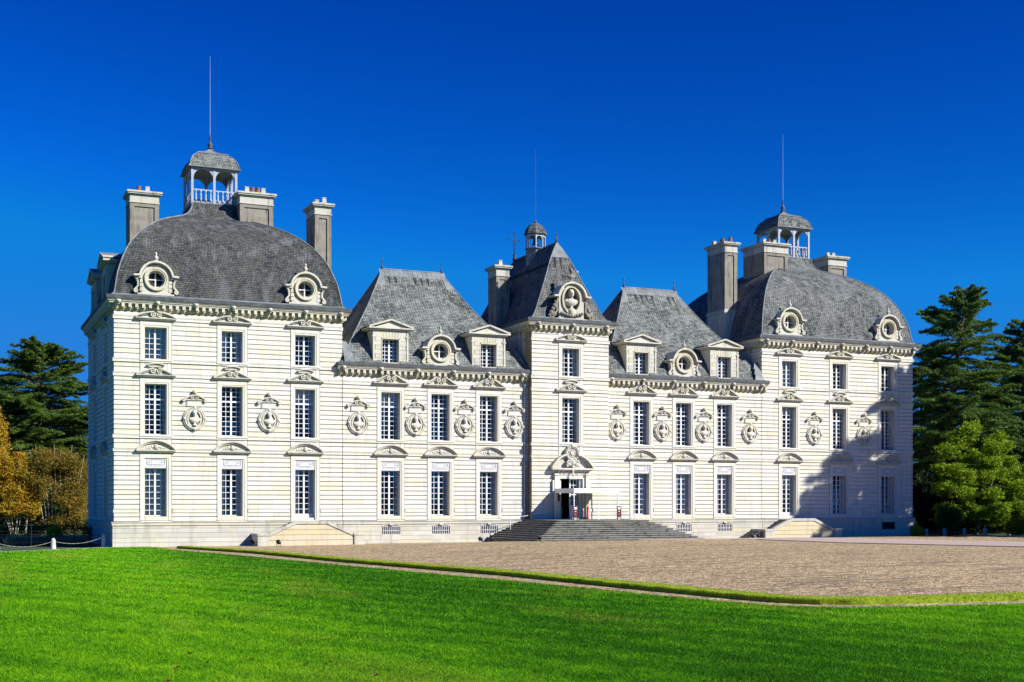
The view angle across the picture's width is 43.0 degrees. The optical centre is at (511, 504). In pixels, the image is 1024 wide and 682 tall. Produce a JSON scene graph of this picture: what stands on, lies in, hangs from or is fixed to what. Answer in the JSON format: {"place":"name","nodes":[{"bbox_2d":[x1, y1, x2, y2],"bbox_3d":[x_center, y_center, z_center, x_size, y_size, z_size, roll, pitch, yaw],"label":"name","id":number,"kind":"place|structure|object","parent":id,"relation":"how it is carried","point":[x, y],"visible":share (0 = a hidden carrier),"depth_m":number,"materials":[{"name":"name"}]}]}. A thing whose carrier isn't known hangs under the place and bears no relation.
{"place":"outdoors","nodes":[
{"label":"outdoors","id":0,"kind":"place"},
{"bbox_2d":[0,547,105,551],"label":"pebble verge","id":1,"kind":"structure","parent":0,"point":[52,549],"depth_m":85.31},
{"bbox_2d":[0,524,1006,550],"bbox_3d":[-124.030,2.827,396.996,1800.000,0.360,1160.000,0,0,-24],"label":"ground","id":2,"kind":"structure","parent":0,"point":[3,547],"depth_m":95.63,"materials":[{"name":"green plant"}]},
{"bbox_2d":[0,406,12,461],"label":"autumn tree","id":3,"kind":"object","parent":2,"relation":"on","point":[4,434],"visible":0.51,"depth_m":139.70,"materials":[{"name":"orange plant"}]},
{"bbox_2d":[0,378,29,523],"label":"cedar tree","id":4,"kind":"object","parent":2,"relation":"on","point":[10,389],"visible":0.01,"depth_m":165.54,"materials":[{"name":"green plant"}]},
{"bbox_2d":[0,447,42,533],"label":"autumn tree","id":5,"kind":"object","parent":2,"relation":"on","point":[12,490],"visible":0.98,"depth_m":133.21,"materials":[{"name":"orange plant"}]},
{"bbox_2d":[0,335,87,529],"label":"cedar tree","id":6,"kind":"object","parent":2,"relation":"on","point":[38,422],"visible":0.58,"depth_m":154.01,"materials":[{"name":"green plant"}]},
{"bbox_2d":[0,479,87,530],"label":"undergrowth","id":7,"kind":"object","parent":2,"relation":"on","point":[3,520],"visible":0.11,"depth_m":145.69,"materials":[{"name":"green plant"}]},
{"bbox_2d":[1,534,90,545],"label":"tall grass","id":8,"kind":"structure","parent":2,"relation":"on","point":[12,540],"depth_m":94.30,"materials":[{"name":"green plant"}]},
{"bbox_2d":[0,519,92,541],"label":"hedge","id":9,"kind":"object","parent":2,"relation":"on","point":[48,525],"visible":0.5,"depth_m":101.91,"materials":[{"name":"green plant"}]},
{"bbox_2d":[0,524,98,545],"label":"wire fence","id":10,"kind":"object","parent":2,"relation":"on","point":[45,536],"visible":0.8,"depth_m":91.49,"materials":[{"name":"metal"}]},
{"bbox_2d":[14,445,87,532],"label":"birch clump","id":11,"kind":"object","parent":2,"relation":"on","point":[43,463],"visible":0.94,"depth_m":135.14,"materials":[{"name":"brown plant"}]},
{"bbox_2d":[50,538,55,548],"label":"bollard","id":12,"kind":"object","parent":2,"relation":"on","point":[53,543],"visible":0.7,"depth_m":86.11,"materials":[{"name":"stone"}]},
{"bbox_2d":[46,525,61,538],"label":"round bush","id":13,"kind":"object","parent":2,"relation":"on","point":[50,532],"visible":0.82,"depth_m":96.28,"materials":[{"name":"green plant"}]},
{"bbox_2d":[23,402,87,523],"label":"cedar tree","id":14,"kind":"object","parent":2,"relation":"on","point":[76,403],"visible":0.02,"depth_m":170.00,"materials":[{"name":"green plant"}]},
{"bbox_2d":[61,458,87,532],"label":"rust shrub","id":15,"kind":"object","parent":2,"relation":"on","point":[84,474],"visible":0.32,"depth_m":137.76,"materials":[{"name":"brown plant"}]},
{"bbox_2d":[101,533,105,546],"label":"bollard","id":16,"kind":"object","parent":2,"relation":"on","point":[103,540],"visible":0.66,"depth_m":90.37,"materials":[{"name":"stone"}]},
{"bbox_2d":[81,136,921,546],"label":"chateau","id":17,"kind":"structure","parent":2,"relation":"on","point":[253,380],"depth_m":101.61,"materials":[{"name":"white stone"}]},
{"bbox_2d":[87,268,101,312],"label":"dormer window","id":18,"kind":"structure","parent":17,"relation":"in","point":[94,276],"depth_m":100.98,"materials":[{"name":"stone"}]},
{"bbox_2d":[97,252,120,299],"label":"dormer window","id":19,"kind":"structure","parent":17,"relation":"in","point":[107,262],"depth_m":94.44,"materials":[{"name":"stone"}]},
{"bbox_2d":[145,468,165,515],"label":"window","id":20,"kind":"structure","parent":17,"relation":"in","point":[157,476],"depth_m":91.59,"materials":[{"name":"white paint"}]},
{"bbox_2d":[145,384,165,434],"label":"window","id":21,"kind":"structure","parent":17,"relation":"in","point":[163,389],"depth_m":91.43,"materials":[{"name":"white paint"}]},
{"bbox_2d":[145,327,165,358],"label":"window","id":22,"kind":"structure","parent":17,"relation":"in","point":[155,338],"depth_m":91.51,"materials":[{"name":"white paint"}]},
{"bbox_2d":[222,469,240,515],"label":"window","id":23,"kind":"structure","parent":17,"relation":"in","point":[238,471],"depth_m":93.55,"materials":[{"name":"white paint"}]},
{"bbox_2d":[222,387,240,435],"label":"window","id":24,"kind":"structure","parent":17,"relation":"in","point":[239,392],"depth_m":93.55,"materials":[{"name":"white paint"}]},
{"bbox_2d":[222,332,240,362],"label":"window","id":25,"kind":"structure","parent":17,"relation":"in","point":[236,337],"depth_m":93.62,"materials":[{"name":"white paint"}]},
{"bbox_2d":[295,470,313,517],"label":"window","id":26,"kind":"structure","parent":17,"relation":"in","point":[310,475],"depth_m":95.73,"materials":[{"name":"white paint"}]},
{"bbox_2d":[295,389,313,437],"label":"window","id":27,"kind":"structure","parent":17,"relation":"in","point":[302,397],"depth_m":95.77,"materials":[{"name":"white paint"}]},
{"bbox_2d":[295,335,313,365],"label":"window","id":28,"kind":"structure","parent":17,"relation":"in","point":[311,341],"depth_m":95.85,"materials":[{"name":"white paint"}]},
{"bbox_2d":[361,319,413,363],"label":"dormer window","id":29,"kind":"structure","parent":17,"relation":"in","point":[391,330],"depth_m":98.19,"materials":[{"name":"stone"}]},
{"bbox_2d":[381,471,397,514],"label":"window","id":30,"kind":"structure","parent":17,"relation":"in","point":[396,472],"depth_m":98.52,"materials":[{"name":"white paint"}]},
{"bbox_2d":[381,393,397,439],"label":"window","id":31,"kind":"structure","parent":17,"relation":"in","point":[388,400],"depth_m":98.48,"materials":[{"name":"white paint"}]},
{"bbox_2d":[382,523,399,533],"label":"basement window","id":32,"kind":"structure","parent":17,"relation":"in","point":[391,528],"depth_m":97.98,"materials":[{"name":"white paint"}]},
{"bbox_2d":[431,471,447,514],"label":"window","id":33,"kind":"structure","parent":17,"relation":"in","point":[445,482],"depth_m":100.25,"materials":[{"name":"white paint"}]},
{"bbox_2d":[431,394,447,440],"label":"window","id":34,"kind":"structure","parent":17,"relation":"in","point":[446,396],"depth_m":100.20,"materials":[{"name":"white paint"}]},
{"bbox_2d":[432,523,449,533],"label":"basement window","id":35,"kind":"structure","parent":17,"relation":"in","point":[436,529],"depth_m":99.59,"materials":[{"name":"white paint"}]},
{"bbox_2d":[459,324,510,367],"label":"dormer window","id":36,"kind":"structure","parent":17,"relation":"in","point":[493,356],"depth_m":101.38,"materials":[{"name":"stone"}]},
{"bbox_2d":[480,472,495,514],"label":"window","id":37,"kind":"structure","parent":17,"relation":"in","point":[493,477],"depth_m":101.87,"materials":[{"name":"white paint"}]},
{"bbox_2d":[480,396,495,441],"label":"window","id":38,"kind":"structure","parent":17,"relation":"in","point":[493,398],"depth_m":101.77,"materials":[{"name":"white paint"}]},
{"bbox_2d":[481,523,497,532],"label":"basement window","id":39,"kind":"structure","parent":17,"relation":"in","point":[489,528],"depth_m":101.23,"materials":[{"name":"white paint"}]},
{"bbox_2d":[562,398,576,442],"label":"window","id":40,"kind":"structure","parent":17,"relation":"in","point":[575,400],"depth_m":103.83,"materials":[{"name":"white paint"}]},
{"bbox_2d":[562,349,576,376],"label":"window","id":41,"kind":"structure","parent":17,"relation":"in","point":[573,353],"depth_m":103.83,"materials":[{"name":"white paint"}]},
{"bbox_2d":[549,444,594,518],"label":"doorway","id":42,"kind":"structure","parent":17,"relation":"in","point":[570,468],"depth_m":103.28,"materials":[{"name":"white stone"}]},
{"bbox_2d":[573,506,577,519],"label":"notice stand","id":43,"kind":"object","parent":17,"relation":"on","point":[575,511],"visible":1,"depth_m":99.09,"materials":[{"name":"red paint"}]},
{"bbox_2d":[555,488,618,519],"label":"entrance canopy","id":44,"kind":"object","parent":17,"relation":"on","point":[589,490],"visible":0.94,"depth_m":100.25,"materials":[{"name":"white metal"}]},
{"bbox_2d":[617,506,620,519],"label":"notice stand","id":45,"kind":"object","parent":17,"relation":"on","point":[618,512],"visible":1,"depth_m":100.59,"materials":[{"name":"red paint"}]},
{"bbox_2d":[612,334,661,374],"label":"dormer window","id":46,"kind":"structure","parent":17,"relation":"in","point":[630,351],"depth_m":106.82,"materials":[{"name":"stone"}]},
{"bbox_2d":[634,473,646,514],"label":"window","id":47,"kind":"structure","parent":17,"relation":"in","point":[642,478],"depth_m":107.18,"materials":[{"name":"white paint"}]},
{"bbox_2d":[634,402,646,444],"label":"window","id":48,"kind":"structure","parent":17,"relation":"in","point":[645,403],"depth_m":107.15,"materials":[{"name":"white paint"}]},
{"bbox_2d":[676,474,688,513],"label":"window","id":49,"kind":"structure","parent":17,"relation":"in","point":[684,478],"depth_m":108.80,"materials":[{"name":"white paint"}]},
{"bbox_2d":[676,403,688,445],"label":"window","id":50,"kind":"structure","parent":17,"relation":"in","point":[687,405],"depth_m":108.76,"materials":[{"name":"white paint"}]},
{"bbox_2d":[677,521,691,530],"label":"basement window","id":51,"kind":"structure","parent":17,"relation":"in","point":[682,526],"depth_m":108.23,"materials":[{"name":"white paint"}]},
{"bbox_2d":[695,339,743,378],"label":"dormer window","id":52,"kind":"structure","parent":17,"relation":"in","point":[728,367],"depth_m":110.03,"materials":[{"name":"stone"}]},
{"bbox_2d":[717,474,728,513],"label":"window","id":53,"kind":"structure","parent":17,"relation":"in","point":[724,479],"depth_m":110.45,"materials":[{"name":"white paint"}]},
{"bbox_2d":[717,405,728,446],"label":"window","id":54,"kind":"structure","parent":17,"relation":"in","point":[727,406],"depth_m":110.39,"materials":[{"name":"white paint"}]},
{"bbox_2d":[718,521,731,530],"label":"basement window","id":55,"kind":"structure","parent":17,"relation":"in","point":[722,526],"depth_m":109.83,"materials":[{"name":"white paint"}]},
{"bbox_2d":[782,475,792,515],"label":"window","id":56,"kind":"structure","parent":17,"relation":"in","point":[787,480],"depth_m":113.01,"materials":[{"name":"white paint"}]},
{"bbox_2d":[782,407,792,447],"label":"window","id":57,"kind":"structure","parent":17,"relation":"in","point":[786,411],"depth_m":113.01,"materials":[{"name":"white paint"}]},
{"bbox_2d":[782,361,792,386],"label":"window","id":58,"kind":"structure","parent":17,"relation":"in","point":[787,367],"depth_m":113.01,"materials":[{"name":"white paint"}]},
{"bbox_2d":[832,476,842,513],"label":"window","id":59,"kind":"structure","parent":17,"relation":"in","point":[840,480],"depth_m":115.16,"materials":[{"name":"white paint"}]},
{"bbox_2d":[832,409,842,448],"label":"window","id":60,"kind":"structure","parent":17,"relation":"in","point":[834,411],"depth_m":115.07,"materials":[{"name":"white paint"}]},
{"bbox_2d":[832,364,842,388],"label":"window","id":61,"kind":"structure","parent":17,"relation":"in","point":[840,368],"depth_m":115.16,"materials":[{"name":"white paint"}]},
{"bbox_2d":[881,476,890,513],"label":"window","id":62,"kind":"structure","parent":17,"relation":"in","point":[888,485],"depth_m":117.37,"materials":[{"name":"white paint"}]},
{"bbox_2d":[881,411,890,449],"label":"window","id":63,"kind":"structure","parent":17,"relation":"in","point":[888,418],"depth_m":117.34,"materials":[{"name":"white paint"}]},
{"bbox_2d":[881,367,890,390],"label":"window","id":64,"kind":"structure","parent":17,"relation":"in","point":[888,379],"depth_m":117.36,"materials":[{"name":"white paint"}]},
{"bbox_2d":[882,522,892,528],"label":"basement window","id":65,"kind":"structure","parent":17,"relation":"in","point":[885,525],"depth_m":116.88,"materials":[{"name":"black glass"}]},
{"bbox_2d":[910,521,927,535],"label":"shrub","id":66,"kind":"object","parent":2,"relation":"on","point":[917,530],"visible":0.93,"depth_m":117.40,"materials":[{"name":"green plant"}]},
{"bbox_2d":[911,364,946,477],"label":"cedar tree","id":67,"kind":"object","parent":2,"relation":"on","point":[918,385],"visible":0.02,"depth_m":148.19,"materials":[{"name":"green plant"}]},
{"bbox_2d":[935,505,961,535],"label":"column bush","id":68,"kind":"object","parent":2,"relation":"on","point":[946,516],"visible":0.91,"depth_m":120.69,"materials":[{"name":"green plant"}]},
{"bbox_2d":[962,528,965,535],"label":"bollard","id":69,"kind":"object","parent":2,"relation":"on","point":[963,531],"visible":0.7,"depth_m":119.80,"materials":[{"name":"stone"}]},
{"bbox_2d":[911,284,1023,533],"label":"cedar tree","id":70,"kind":"object","parent":2,"relation":"on","point":[974,383],"visible":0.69,"depth_m":138.60,"materials":[{"name":"green plant"}]},
{"bbox_2d":[911,458,1023,533],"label":"undergrowth","id":71,"kind":"object","parent":2,"relation":"on","point":[925,498],"visible":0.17,"depth_m":131.60,"materials":[{"name":"green plant"}]},
{"bbox_2d":[956,398,994,462],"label":"cedar tree","id":72,"kind":"object","parent":2,"relation":"on","point":[976,406],"depth_m":156.97,"materials":[{"name":"green plant"}]},
{"bbox_2d":[929,420,1023,534],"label":"broadleaf tree","id":73,"kind":"object","parent":2,"relation":"on","point":[992,505],"visible":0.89,"depth_m":126.91,"materials":[{"name":"green plant"}]},
{"bbox_2d":[971,319,1023,463],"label":"cedar tree","id":74,"kind":"object","parent":2,"relation":"on","point":[1014,349],"visible":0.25,"depth_m":149.27,"materials":[{"name":"green plant"}]},
{"bbox_2d":[1003,516,1023,534],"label":"bush","id":75,"kind":"object","parent":2,"relation":"on","point":[1016,527],"visible":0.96,"depth_m":117.57,"materials":[{"name":"green plant"}]},
{"bbox_2d":[0,546,1023,681],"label":"grass","id":76,"kind":"structure","parent":0,"point":[682,655],"depth_m":29.57,"materials":[{"name":"green plant"}]},
{"bbox_2d":[0,0,1023,462],"label":"sky","id":77,"kind":"structure","parent":0,"point":[660,131],"materials":[{"name":"blue"}]},
{"bbox_2d":[159,535,1023,607],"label":"gravel court","id":78,"kind":"object","parent":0,"point":[822,569],"visible":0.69,"depth_m":61.61,"materials":[{"name":"beige gravel"}]},
{"bbox_2d":[177,545,1023,604],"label":"box edging","id":79,"kind":"object","parent":78,"relation":"on","point":[817,600],"visible":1,"depth_m":43.12,"materials":[{"name":"green plant"}]},
{"bbox_2d":[639,537,1023,546],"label":"path","id":80,"kind":"structure","parent":0,"point":[931,542],"depth_m":89.58,"materials":[{"name":"beige gravel"}]}
]}

